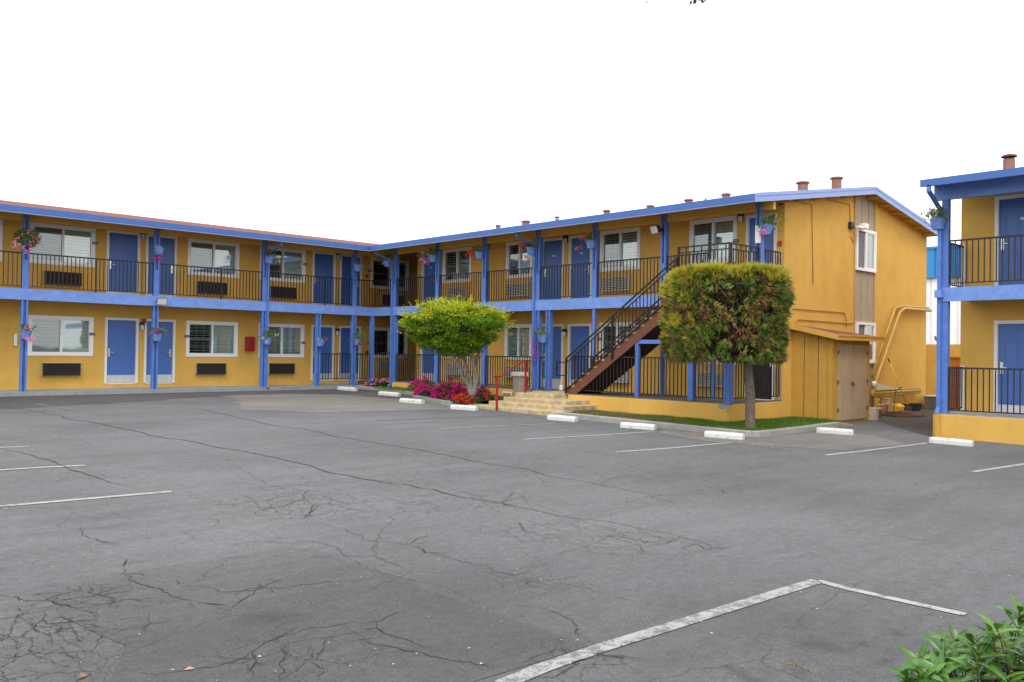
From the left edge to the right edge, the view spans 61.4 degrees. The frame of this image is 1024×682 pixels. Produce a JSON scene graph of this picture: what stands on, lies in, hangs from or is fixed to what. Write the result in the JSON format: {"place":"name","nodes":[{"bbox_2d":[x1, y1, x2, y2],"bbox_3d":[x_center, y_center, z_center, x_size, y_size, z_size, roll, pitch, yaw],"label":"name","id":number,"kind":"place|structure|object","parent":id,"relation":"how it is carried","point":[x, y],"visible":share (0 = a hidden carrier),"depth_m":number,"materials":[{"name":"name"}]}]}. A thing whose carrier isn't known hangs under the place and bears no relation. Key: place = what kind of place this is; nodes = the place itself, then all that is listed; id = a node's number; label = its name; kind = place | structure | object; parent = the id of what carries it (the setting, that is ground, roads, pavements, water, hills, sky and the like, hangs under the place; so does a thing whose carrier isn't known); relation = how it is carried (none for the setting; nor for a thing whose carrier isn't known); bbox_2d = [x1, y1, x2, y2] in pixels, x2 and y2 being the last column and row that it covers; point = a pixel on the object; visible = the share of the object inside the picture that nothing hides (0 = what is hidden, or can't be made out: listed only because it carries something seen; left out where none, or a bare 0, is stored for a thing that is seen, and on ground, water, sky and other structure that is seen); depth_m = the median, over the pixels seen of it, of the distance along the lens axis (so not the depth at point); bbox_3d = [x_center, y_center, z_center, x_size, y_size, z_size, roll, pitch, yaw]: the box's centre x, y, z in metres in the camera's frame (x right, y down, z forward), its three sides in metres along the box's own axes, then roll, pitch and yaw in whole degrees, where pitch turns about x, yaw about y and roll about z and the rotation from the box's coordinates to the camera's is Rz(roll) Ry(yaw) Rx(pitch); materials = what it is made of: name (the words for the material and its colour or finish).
{"place":"outdoors","nodes":[
{"label":"outdoors","id":0,"kind":"place"},
{"bbox_2d":[0,389,1023,681],"bbox_3d":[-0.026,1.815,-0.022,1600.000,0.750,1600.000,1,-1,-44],"label":"ground","id":1,"kind":"structure","parent":0,"point":[262,531],"depth_m":7.82,"materials":[{"name":"asphalt"}]},
{"bbox_2d":[357,386,421,395],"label":"kerb","id":2,"kind":"structure","parent":1,"relation":"on","point":[377,389],"depth_m":30.89,"materials":[{"name":"concrete"}]},
{"bbox_2d":[378,391,400,396],"bbox_3d":[-4.057,1.749,28.568,0.994,0.129,0.170,1,0,42],"label":"wheel stop","id":3,"kind":"object","parent":1,"relation":"on","point":[385,393],"visible":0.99,"depth_m":28.44,"materials":[{"name":"paint"}]},
{"bbox_2d":[399,398,424,403],"bbox_3d":[-2.949,1.764,25.436,0.938,0.129,0.170,1,0,40],"label":"wheel stop","id":4,"kind":"object","parent":1,"relation":"on","point":[411,400],"visible":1,"depth_m":25.32,"materials":[{"name":"paint"}]},
{"bbox_2d":[368,386,486,400],"bbox_3d":[-3.418,1.731,28.797,3.012,0.104,8.350,1,-1,-44],"label":"planting bed","id":5,"kind":"object","parent":1,"relation":"on","point":[424,395],"visible":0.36,"depth_m":27.21,"materials":[{"name":"plant"}]},
{"bbox_2d":[363,377,390,386],"bbox_3d":[-4.975,1.560,32.487,1.298,0.456,0.772,1,-1,10],"label":"flower bush","id":6,"kind":"object","parent":5,"relation":"in","point":[377,382],"visible":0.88,"depth_m":32.33,"materials":[{"name":"pink plant"}]},
{"bbox_2d":[376,386,419,391],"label":"grass","id":7,"kind":"structure","parent":5,"relation":"on","point":[398,389],"depth_m":30.45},
{"bbox_2d":[406,374,433,389],"bbox_3d":[-3.127,1.498,30.554,1.076,0.647,1.056,1,-1,-44],"label":"flower bush","id":8,"kind":"object","parent":5,"relation":"in","point":[413,383],"visible":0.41,"depth_m":30.39,"materials":[{"name":"pink plant"}]},
{"bbox_2d":[412,381,454,395],"bbox_3d":[-2.459,1.557,27.813,1.530,0.546,0.981,1,-1,-8],"label":"flower bush","id":9,"kind":"object","parent":5,"relation":"in","point":[424,390],"visible":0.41,"depth_m":27.60,"materials":[{"name":"pink plant"}]},
{"bbox_2d":[429,376,474,398],"bbox_3d":[-1.800,1.442,26.175,1.444,0.752,0.887,1,-1,4],"label":"flower bush","id":10,"kind":"object","parent":5,"relation":"in","point":[446,392],"visible":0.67,"depth_m":25.98,"materials":[{"name":"pink plant"}]},
{"bbox_2d":[396,294,514,398],"bbox_3d":[-1.641,0.266,25.311,3.556,3.285,2.892,1,-1,-4],"label":"tree","id":11,"kind":"object","parent":5,"relation":"in","point":[446,335],"visible":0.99,"depth_m":24.82,"materials":[{"name":"green plant"}]},
{"bbox_2d":[451,390,478,404],"bbox_3d":[-1.309,1.595,24.446,0.807,0.427,0.807,1,-1,-44],"label":"flower bush","id":12,"kind":"object","parent":5,"relation":"in","point":[461,398],"visible":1,"depth_m":24.32,"materials":[{"name":"red plant"}]},
{"bbox_2d":[475,385,490,395],"bbox_3d":[-0.927,1.614,27.907,0.590,0.468,0.569,1,-1,-44],"label":"flower bush","id":13,"kind":"object","parent":5,"relation":"in","point":[480,391],"visible":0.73,"depth_m":27.82,"materials":[{"name":"pink plant"}]},
{"bbox_2d":[479,391,503,401],"bbox_3d":[-0.641,1.653,25.631,0.829,0.347,0.551,1,-1,-4],"label":"flower bush","id":14,"kind":"object","parent":5,"relation":"in","point":[489,397],"visible":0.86,"depth_m":25.55,"materials":[{"name":"red plant"}]},
{"bbox_2d":[511,372,527,395],"bbox_3d":[0.236,1.343,26.586,0.387,0.770,0.387,1,-1,-44],"label":"trash can","id":15,"kind":"object","parent":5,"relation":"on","point":[518,381],"visible":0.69,"depth_m":26.45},
{"bbox_2d":[413,395,454,405],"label":"kerb","id":16,"kind":"structure","parent":1,"relation":"on","point":[436,401],"depth_m":25.62,"materials":[{"name":"concrete"}]},
{"bbox_2d":[450,404,477,410],"bbox_3d":[-1.288,1.796,23.287,0.848,0.129,0.170,1,0,35],"label":"wheel stop","id":17,"kind":"object","parent":1,"relation":"on","point":[464,407],"visible":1,"depth_m":23.20,"materials":[{"name":"paint"}]},
{"bbox_2d":[0,186,936,421],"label":"motel building","id":18,"kind":"structure","parent":1,"relation":"on","point":[83,290],"depth_m":27.03,"materials":[{"name":"paint"}]},
{"bbox_2d":[0,219,2,260],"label":"window","id":19,"kind":"structure","parent":18,"relation":"in","point":[1,220],"depth_m":25.32,"materials":[{"name":"plastic"}]},
{"bbox_2d":[11,226,43,253],"bbox_3d":[-13.840,-2.861,24.575,0.849,0.832,0.650,1,-1,-44],"label":"flower planter","id":20,"kind":"object","parent":18,"relation":"attached to","point":[25,239],"visible":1,"depth_m":24.49,"materials":[{"name":"green plant"}]},
{"bbox_2d":[13,323,41,342],"bbox_3d":[-13.805,-0.211,24.615,0.759,0.588,0.417,1,-1,-44],"label":"flower planter","id":21,"kind":"object","parent":18,"relation":"attached to","point":[25,332],"visible":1,"depth_m":24.56,"materials":[{"name":"blue plastic"}]},
{"bbox_2d":[27,315,93,355],"bbox_3d":[-13.896,-0.155,26.540,1.850,1.220,0.250,1,-1,-44],"label":"window","id":22,"kind":"structure","parent":18,"relation":"in","point":[61,335],"depth_m":26.49,"materials":[{"name":"glass"}]},
{"bbox_2d":[29,222,95,267],"bbox_3d":[-13.856,-2.939,26.574,1.850,1.230,0.250,1,-1,-44],"label":"window","id":23,"kind":"structure","parent":18,"relation":"in","point":[64,240],"depth_m":26.56,"materials":[{"name":"plastic"}]},
{"bbox_2d":[104,317,138,383],"bbox_3d":[-12.564,0.321,27.732,1.040,2.125,0.140,1,-1,-44],"label":"door","id":24,"kind":"structure","parent":18,"relation":"in","point":[121,334],"depth_m":27.76,"materials":[{"name":"wood"}]},
{"bbox_2d":[106,230,140,294],"bbox_3d":[-12.524,-2.468,27.766,1.040,2.115,0.140,1,-1,-44],"label":"door","id":25,"kind":"structure","parent":18,"relation":"in","point":[121,245],"depth_m":27.78,"materials":[{"name":"wood"}]},
{"bbox_2d":[148,327,167,340],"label":"flower planter","id":26,"kind":"object","parent":18,"relation":"attached to","point":[156,334],"visible":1,"depth_m":27.14,"materials":[{"name":"blue plastic"}]},
{"bbox_2d":[153,245,163,261],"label":"flower planter","id":27,"kind":"object","parent":18,"relation":"attached to","point":[159,250],"visible":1,"depth_m":27.17,"materials":[{"name":"blue plastic"}]},
{"bbox_2d":[143,319,175,383],"bbox_3d":[-11.684,0.344,28.577,1.020,2.125,0.140,1,-1,-44],"label":"door","id":28,"kind":"structure","parent":18,"relation":"in","point":[166,347],"depth_m":28.69,"materials":[{"name":"wood"}]},
{"bbox_2d":[145,234,176,296],"bbox_3d":[-11.644,-2.445,28.611,1.020,2.115,0.140,1,-1,-44],"label":"door","id":29,"kind":"structure","parent":18,"relation":"in","point":[169,243],"depth_m":28.71,"materials":[{"name":"wood"}]},
{"bbox_2d":[186,321,237,356],"bbox_3d":[-10.422,-0.064,29.880,1.850,1.220,0.250,1,-1,-44],"label":"window","id":30,"kind":"structure","parent":18,"relation":"in","point":[207,338],"depth_m":29.84,"materials":[{"name":"plastic"}]},
{"bbox_2d":[187,238,239,277],"bbox_3d":[-10.382,-2.849,29.915,1.850,1.230,0.250,1,-1,-44],"label":"window","id":31,"kind":"structure","parent":18,"relation":"in","point":[202,253],"depth_m":29.87,"materials":[{"name":"glass"}]},
{"bbox_2d":[245,336,254,350],"bbox_3d":[-9.314,0.101,30.672,0.310,0.520,0.206,1,-1,-44],"label":"fire extinguisher cabinet","id":32,"kind":"object","parent":18,"relation":"attached to","point":[249,343],"visible":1,"depth_m":30.58,"materials":[{"name":"metal"}]},
{"bbox_2d":[256,330,282,344],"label":"flower planter","id":33,"kind":"object","parent":18,"relation":"attached to","point":[267,338],"visible":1,"depth_m":29.78,"materials":[{"name":"plastic"}]},
{"bbox_2d":[256,248,283,265],"bbox_3d":[-8.334,-2.895,29.739,1.166,0.694,0.596,1,-1,-44],"label":"flower planter","id":34,"kind":"object","parent":18,"relation":"attached to","point":[268,259],"visible":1,"depth_m":29.83,"materials":[{"name":"plastic"}]},
{"bbox_2d":[258,323,304,356],"bbox_3d":[-8.516,-0.015,31.713,1.840,1.220,0.250,1,-1,-44],"label":"window","id":35,"kind":"structure","parent":18,"relation":"in","point":[292,335],"depth_m":31.88,"materials":[{"name":"plastic"}]},
{"bbox_2d":[260,246,305,282],"bbox_3d":[-8.476,-2.799,31.748,1.840,1.230,0.250,1,-1,-44],"label":"window","id":36,"kind":"structure","parent":18,"relation":"in","point":[293,261],"depth_m":31.92,"materials":[{"name":"glass"}]},
{"bbox_2d":[311,325,334,380],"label":"door","id":37,"kind":"structure","parent":18,"relation":"in","point":[328,331],"depth_m":32.98,"materials":[{"name":"wood"}]},
{"bbox_2d":[312,251,335,305],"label":"door","id":38,"kind":"structure","parent":18,"relation":"in","point":[324,263],"depth_m":32.91,"materials":[{"name":"metal"}]},
{"bbox_2d":[338,326,360,380],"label":"door","id":39,"kind":"structure","parent":18,"relation":"in","point":[344,333],"depth_m":33.63,"materials":[{"name":"wood"}]},
{"bbox_2d":[339,254,362,306],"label":"door","id":40,"kind":"structure","parent":18,"relation":"in","point":[345,259],"depth_m":33.66,"materials":[{"name":"metal"}]},
{"bbox_2d":[347,331,370,348],"bbox_3d":[-5.648,-0.041,32.344,1.020,0.661,0.583,1,-1,-44],"label":"flower planter","id":41,"kind":"object","parent":18,"relation":"attached to","point":[356,340],"visible":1,"depth_m":32.32,"materials":[{"name":"blue plant"}]},
{"bbox_2d":[375,252,395,267],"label":"flower planter","id":42,"kind":"object","parent":18,"relation":"attached to","point":[386,263],"visible":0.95,"depth_m":32.25,"materials":[{"name":"plastic"}]},
{"bbox_2d":[370,257,408,290],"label":"window","id":43,"kind":"structure","parent":18,"relation":"in","point":[382,273],"depth_m":34.97,"materials":[{"name":"glass"}]},
{"bbox_2d":[374,327,407,357],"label":"window","id":44,"kind":"structure","parent":18,"relation":"in","point":[381,336],"depth_m":34.98,"materials":[{"name":"plastic"}]},
{"bbox_2d":[420,326,434,381],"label":"door","id":45,"kind":"structure","parent":18,"relation":"in","point":[431,358],"depth_m":32.59,"materials":[{"name":"wood"}]},
{"bbox_2d":[416,247,439,264],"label":"flower planter","id":46,"kind":"object","parent":18,"relation":"attached to","point":[433,257],"visible":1,"depth_m":30.31,"materials":[{"name":"blue plant"}]},
{"bbox_2d":[421,253,435,302],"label":"door","id":47,"kind":"structure","parent":18,"relation":"in","point":[427,270],"depth_m":32.67,"materials":[{"name":"metal"}]},
{"bbox_2d":[442,247,471,283],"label":"window","id":48,"kind":"structure","parent":18,"relation":"in","point":[455,261],"depth_m":31.41,"materials":[{"name":"plastic"}]},
{"bbox_2d":[465,245,485,258],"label":"flower planter","id":49,"kind":"object","parent":18,"relation":"attached to","point":[480,254],"visible":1,"depth_m":28.54,"materials":[{"name":"plastic"}]},
{"bbox_2d":[504,324,531,359],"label":"window","id":50,"kind":"structure","parent":18,"relation":"in","point":[519,343],"depth_m":29.03,"materials":[{"name":"plastic"}]},
{"bbox_2d":[506,239,532,278],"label":"window","id":51,"kind":"structure","parent":18,"relation":"in","point":[514,252],"depth_m":29.19,"materials":[{"name":"glass"}]},
{"bbox_2d":[518,241,538,259],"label":"flower planter","id":52,"kind":"object","parent":18,"relation":"attached to","point":[530,249],"visible":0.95,"depth_m":26.78,"materials":[{"name":"blue plastic"}]},
{"bbox_2d":[532,328,549,360],"bbox_3d":[0.821,0.105,26.370,0.459,1.000,0.750,1,-1,-44],"label":"flower planter","id":53,"kind":"object","parent":18,"relation":"attached to","point":[543,336],"visible":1,"depth_m":26.37,"materials":[{"name":"blue plastic"}]},
{"bbox_2d":[541,324,563,388],"bbox_3d":[1.305,0.499,27.905,0.140,2.080,1.020,1,-1,-44],"label":"door","id":54,"kind":"structure","parent":18,"relation":"in","point":[558,339],"depth_m":27.80,"materials":[{"name":"wood"}]},
{"bbox_2d":[542,237,563,299],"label":"door","id":55,"kind":"structure","parent":18,"relation":"in","point":[553,248],"depth_m":27.96,"materials":[{"name":"metal"}]},
{"bbox_2d":[567,324,591,385],"bbox_3d":[2.136,0.500,27.040,0.140,2.080,0.980,1,-1,-44],"label":"door","id":56,"kind":"structure","parent":18,"relation":"in","point":[577,333],"depth_m":27.14,"materials":[{"name":"wood"}]},
{"bbox_2d":[568,234,591,298],"bbox_3d":[2.169,-2.267,27.081,0.140,2.115,0.960,1,-1,-44],"label":"door","id":57,"kind":"structure","parent":18,"relation":"in","point":[584,255],"depth_m":27.15,"materials":[{"name":"metal"}]},
{"bbox_2d":[574,232,599,249],"bbox_3d":[2.190,-2.913,25.010,0.487,0.531,0.874,1,-1,-44],"label":"flower planter","id":58,"kind":"object","parent":18,"relation":"attached to","point":[590,241],"visible":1,"depth_m":25.02,"materials":[{"name":"blue plastic"}]},
{"bbox_2d":[599,322,634,359],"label":"window","id":59,"kind":"structure","parent":18,"relation":"in","point":[606,329],"depth_m":26.32,"materials":[{"name":"plastic"}]},
{"bbox_2d":[600,227,640,271],"bbox_3d":[3.318,-2.741,25.993,0.250,1.250,1.520,1,-1,-44],"label":"window","id":60,"kind":"structure","parent":18,"relation":"in","point":[616,244],"depth_m":25.95,"materials":[{"name":"plastic"}]},
{"bbox_2d":[689,215,736,264],"bbox_3d":[5.563,-2.738,23.658,0.250,1.250,1.500,1,-1,-44],"label":"window","id":61,"kind":"structure","parent":18,"relation":"in","point":[718,229],"depth_m":23.61,"materials":[{"name":"plastic"}]},
{"bbox_2d":[755,225,760,242],"bbox_3d":[6.047,-2.622,21.214,0.104,0.430,0.100,1,-1,-44],"label":"ash receptacle","id":62,"kind":"object","parent":18,"relation":"attached to","point":[757,237],"visible":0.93,"depth_m":21.18,"materials":[{"name":"plastic"}]},
{"bbox_2d":[744,362,774,399],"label":"window","id":63,"kind":"structure","parent":18,"relation":"in","point":[762,398],"depth_m":22.44,"materials":[{"name":"glass"}]},
{"bbox_2d":[745,212,776,264],"bbox_3d":[6.525,-2.260,22.551,0.140,2.115,0.890,1,-1,-44],"label":"door","id":64,"kind":"structure","parent":18,"relation":"in","point":[770,241],"depth_m":22.52,"materials":[{"name":"metal"}]},
{"bbox_2d":[756,211,792,235],"bbox_3d":[6.443,-2.856,21.093,1.175,0.708,0.679,1,-1,-44],"label":"flower planter","id":65,"kind":"object","parent":18,"relation":"attached to","point":[766,227],"visible":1,"depth_m":21.14,"materials":[{"name":"green plant"}]},
{"bbox_2d":[796,181,809,189],"bbox_3d":[8.166,-4.170,24.233,0.376,0.612,0.366,1,-1,-44],"label":"roof vent","id":66,"kind":"object","parent":18,"relation":"on","point":[802,185],"visible":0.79,"depth_m":24.11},
{"bbox_2d":[830,176,842,188],"bbox_3d":[9.474,-4.445,25.188,0.376,0.684,0.366,1,-1,-44],"label":"roof vent","id":67,"kind":"object","parent":18,"relation":"on","point":[836,181],"visible":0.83,"depth_m":25.07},
{"bbox_2d":[848,222,868,229],"bbox_3d":[9.940,-3.297,24.720,0.810,0.190,0.213,1,-1,-34],"label":"floodlight","id":68,"kind":"object","parent":18,"relation":"attached to","point":[862,226],"visible":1,"depth_m":24.62,"materials":[{"name":"plastic"}]},
{"bbox_2d":[855,322,875,362],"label":"window","id":69,"kind":"structure","parent":18,"relation":"in","point":[865,328],"depth_m":25.55,"materials":[{"name":"plastic"}]},
{"bbox_2d":[855,228,876,272],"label":"window","id":70,"kind":"structure","parent":18,"relation":"in","point":[861,242],"depth_m":25.28,"materials":[{"name":"plastic"}]},
{"bbox_2d":[876,383,896,389],"bbox_3d":[11.284,1.362,25.970,1.619,0.233,0.050,1,-1,-44],"label":"flashing board","id":71,"kind":"object","parent":18,"relation":"attached to","point":[881,387],"visible":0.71,"depth_m":25.75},
{"bbox_2d":[870,389,921,394],"bbox_3d":[11.852,1.561,26.566,3.633,0.100,0.100,1,-1,-44],"label":"pipe","id":72,"kind":"object","parent":18,"relation":"attached to","point":[897,391],"depth_m":26.41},
{"bbox_2d":[871,305,928,376],"bbox_3d":[12.129,-0.035,26.879,4.326,2.265,0.092,2,-1,-44],"label":"drain pipe","id":73,"kind":"object","parent":18,"relation":"attached to","point":[885,335],"visible":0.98,"depth_m":26.17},
{"bbox_2d":[871,307,931,396],"bbox_3d":[12.164,0.301,26.836,4.440,2.786,0.096,1,-1,-44],"label":"drain pipe","id":74,"kind":"object","parent":18,"relation":"attached to","point":[891,337],"visible":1,"depth_m":26.17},
{"bbox_2d":[0,414,1009,680],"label":"leaf litter","id":75,"kind":"object","parent":1,"relation":"on","point":[428,616],"visible":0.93,"depth_m":5.53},
{"bbox_2d":[457,391,595,415],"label":"concrete steps","id":76,"kind":"structure","parent":1,"relation":"on","point":[546,403],"depth_m":23.33,"materials":[{"name":"concrete"}]},
{"bbox_2d":[492,361,529,410],"bbox_3d":[-0.010,1.228,23.887,0.056,1.367,1.951,0,-1,31],"label":"handrail","id":77,"kind":"object","parent":76,"relation":"attached to","point":[525,377],"visible":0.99,"depth_m":23.99,"materials":[{"name":"metal"}]},
{"bbox_2d":[547,415,577,421],"bbox_3d":[1.209,1.844,20.621,0.805,0.129,0.170,1,0,38],"label":"wheel stop","id":78,"kind":"object","parent":1,"relation":"on","point":[563,418],"visible":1,"depth_m":20.52,"materials":[{"name":"paint"}]},
{"bbox_2d":[620,422,656,429],"bbox_3d":[2.788,1.875,19.046,0.812,0.129,0.170,1,0,34],"label":"wheel stop","id":79,"kind":"object","parent":1,"relation":"on","point":[642,426],"visible":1,"depth_m":18.97,"materials":[{"name":"paint"}]},
{"bbox_2d":[557,412,852,436],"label":"kerb","id":80,"kind":"structure","parent":1,"relation":"on","point":[775,432],"depth_m":19.24,"materials":[{"name":"concrete"}]},
{"bbox_2d":[574,410,845,429],"bbox_3d":[4.757,1.906,21.689,4.910,0.072,5.730,1,-1,-44],"label":"planting strip","id":81,"kind":"object","parent":1,"relation":"on","point":[653,416],"visible":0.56,"depth_m":21.04,"materials":[{"name":"soil"}]},
{"bbox_2d":[566,408,679,419],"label":"grass","id":82,"kind":"structure","parent":81,"relation":"on","point":[601,413],"depth_m":21.45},
{"bbox_2d":[657,261,796,427],"bbox_3d":[4.567,0.131,18.610,2.794,3.640,2.590,1,-1,-2],"label":"clipped tree","id":83,"kind":"object","parent":81,"relation":"in","point":[737,313],"visible":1,"depth_m":17.68,"materials":[{"name":"green plant"}]},
{"bbox_2d":[642,415,845,430],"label":"grass","id":84,"kind":"structure","parent":81,"relation":"on","point":[767,423],"depth_m":20.03,"materials":[{"name":"plant"}]},
{"bbox_2d":[704,431,744,439],"bbox_3d":[4.301,1.905,17.467,0.800,0.129,0.170,1,0,35],"label":"wheel stop","id":85,"kind":"object","parent":1,"relation":"on","point":[726,435],"visible":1,"depth_m":17.39,"materials":[{"name":"paint"}]},
{"bbox_2d":[816,427,853,434],"bbox_3d":[7.081,1.973,18.911,0.763,0.129,0.170,1,0,34],"label":"wheel stop","id":86,"kind":"object","parent":1,"relation":"on","point":[838,431],"visible":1,"depth_m":18.85,"materials":[{"name":"paint"}]},
{"bbox_2d":[788,323,884,422],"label":"storage shed","id":87,"kind":"structure","parent":1,"relation":"on","point":[830,373],"depth_m":21.99,"materials":[{"name":"yellow wood"}]},
{"bbox_2d":[837,344,852,420],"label":"door","id":88,"kind":"structure","parent":87,"relation":"in","point":[845,352],"depth_m":21.97,"materials":[{"name":"wood"}]},
{"bbox_2d":[852,345,867,418],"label":"door","id":89,"kind":"structure","parent":87,"relation":"in","point":[860,352],"depth_m":22.57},
{"bbox_2d":[869,407,881,420],"bbox_3d":[9.660,1.948,23.042,0.360,0.330,0.308,1,-1,-44],"label":"air conditioner","id":90,"kind":"object","parent":1,"relation":"on","point":[875,413],"visible":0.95,"depth_m":22.90,"materials":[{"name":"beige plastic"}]},
{"bbox_2d":[874,397,889,407],"bbox_3d":[10.904,1.906,25.424,0.806,0.520,0.137,1,-1,-36],"label":"water valve","id":91,"kind":"object","parent":1,"relation":"on","point":[877,404],"visible":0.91,"depth_m":25.25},
{"bbox_2d":[880,398,891,411],"bbox_3d":[11.248,1.941,25.932,0.290,0.435,0.230,1,-1,-44],"label":"cardboard box","id":92,"kind":"object","parent":1,"relation":"on","point":[884,408],"visible":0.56,"depth_m":25.85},
{"bbox_2d":[888,358,911,410],"bbox_3d":[11.803,1.318,26.102,0.798,1.582,0.315,1,-1,-9],"label":"push broom","id":93,"kind":"object","parent":1,"relation":"on","point":[907,408],"visible":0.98,"depth_m":26.14,"materials":[{"name":"yellow plastic"}]},
{"bbox_2d":[882,405,925,416],"bbox_3d":[11.899,2.044,26.306,1.284,0.273,4.801,0,-1,24],"label":"garden hose","id":94,"kind":"object","parent":1,"relation":"on","point":[904,414],"visible":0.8,"depth_m":24.59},
{"bbox_2d":[902,403,921,410],"bbox_3d":[12.579,2.083,27.276,0.760,0.220,0.760,1,-1,-44],"label":"plastic tub","id":95,"kind":"object","parent":1,"relation":"on","point":[916,406],"visible":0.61,"depth_m":26.97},
{"bbox_2d":[923,395,935,409],"bbox_3d":[13.749,1.998,28.067,0.680,0.450,0.480,1,-1,-44],"label":"bucket","id":96,"kind":"object","parent":1,"relation":"on","point":[930,401],"visible":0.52,"depth_m":27.89,"materials":[{"name":"grey plastic"}]},
{"bbox_2d":[926,344,959,394],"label":"garden wall","id":97,"kind":"structure","parent":1,"relation":"on","point":[931,349],"depth_m":30.82,"materials":[{"name":"paint"}]},
{"bbox_2d":[926,244,960,343],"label":"warehouse","id":98,"kind":"structure","parent":1,"relation":"on","point":[931,317],"depth_m":45.90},
{"bbox_2d":[929,437,973,446],"bbox_3d":[8.771,2.007,17.221,0.801,0.129,0.170,1,0,44],"label":"wheel stop","id":99,"kind":"object","parent":1,"relation":"on","point":[951,441],"visible":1,"depth_m":17.15,"materials":[{"name":"paint"}]},
{"bbox_2d":[885,593,1023,681],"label":"shrub","id":100,"kind":"object","parent":1,"relation":"on","point":[983,659],"visible":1,"depth_m":4.16,"materials":[{"name":"green plant"}]},
{"bbox_2d":[920,167,1023,444],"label":"motel building","id":101,"kind":"structure","parent":1,"relation":"on","point":[982,388],"depth_m":18.87,"materials":[{"name":"paint"}]},
{"bbox_2d":[907,206,947,232],"bbox_3d":[9.091,-2.668,18.742,0.621,0.536,0.863,1,-1,-3],"label":"flower planter","id":102,"kind":"object","parent":101,"relation":"attached to","point":[936,222],"visible":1,"depth_m":18.67,"materials":[{"name":"blue plant"}]},
{"bbox_2d":[993,320,1023,412],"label":"door","id":103,"kind":"structure","parent":101,"relation":"in","point":[1008,334],"depth_m":18.99,"materials":[{"name":"wood"}]},
{"bbox_2d":[994,194,1023,284],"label":"door","id":104,"kind":"structure","parent":101,"relation":"in","point":[1009,209],"depth_m":19.03,"materials":[{"name":"metal"}]},
{"bbox_2d":[1001,154,1017,168],"bbox_3d":[11.059,-3.838,19.195,0.336,0.647,0.336,1,-1,-44],"label":"roof vent","id":105,"kind":"object","parent":101,"relation":"on","point":[1008,161],"visible":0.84,"depth_m":19.11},
{"bbox_2d":[0,0,1023,246],"label":"sky","id":106,"kind":"structure","parent":0,"point":[367,121],"materials":[{"name":"white"}]},
{"bbox_2d":[950,356,959,409],"bbox_3d":[12.369,1.288,22.960,1.400,1.748,1.450,1,-1,-44],"label":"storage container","id":107,"kind":"object","parent":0,"point":[954,361],"visible":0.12,"depth_m":22.76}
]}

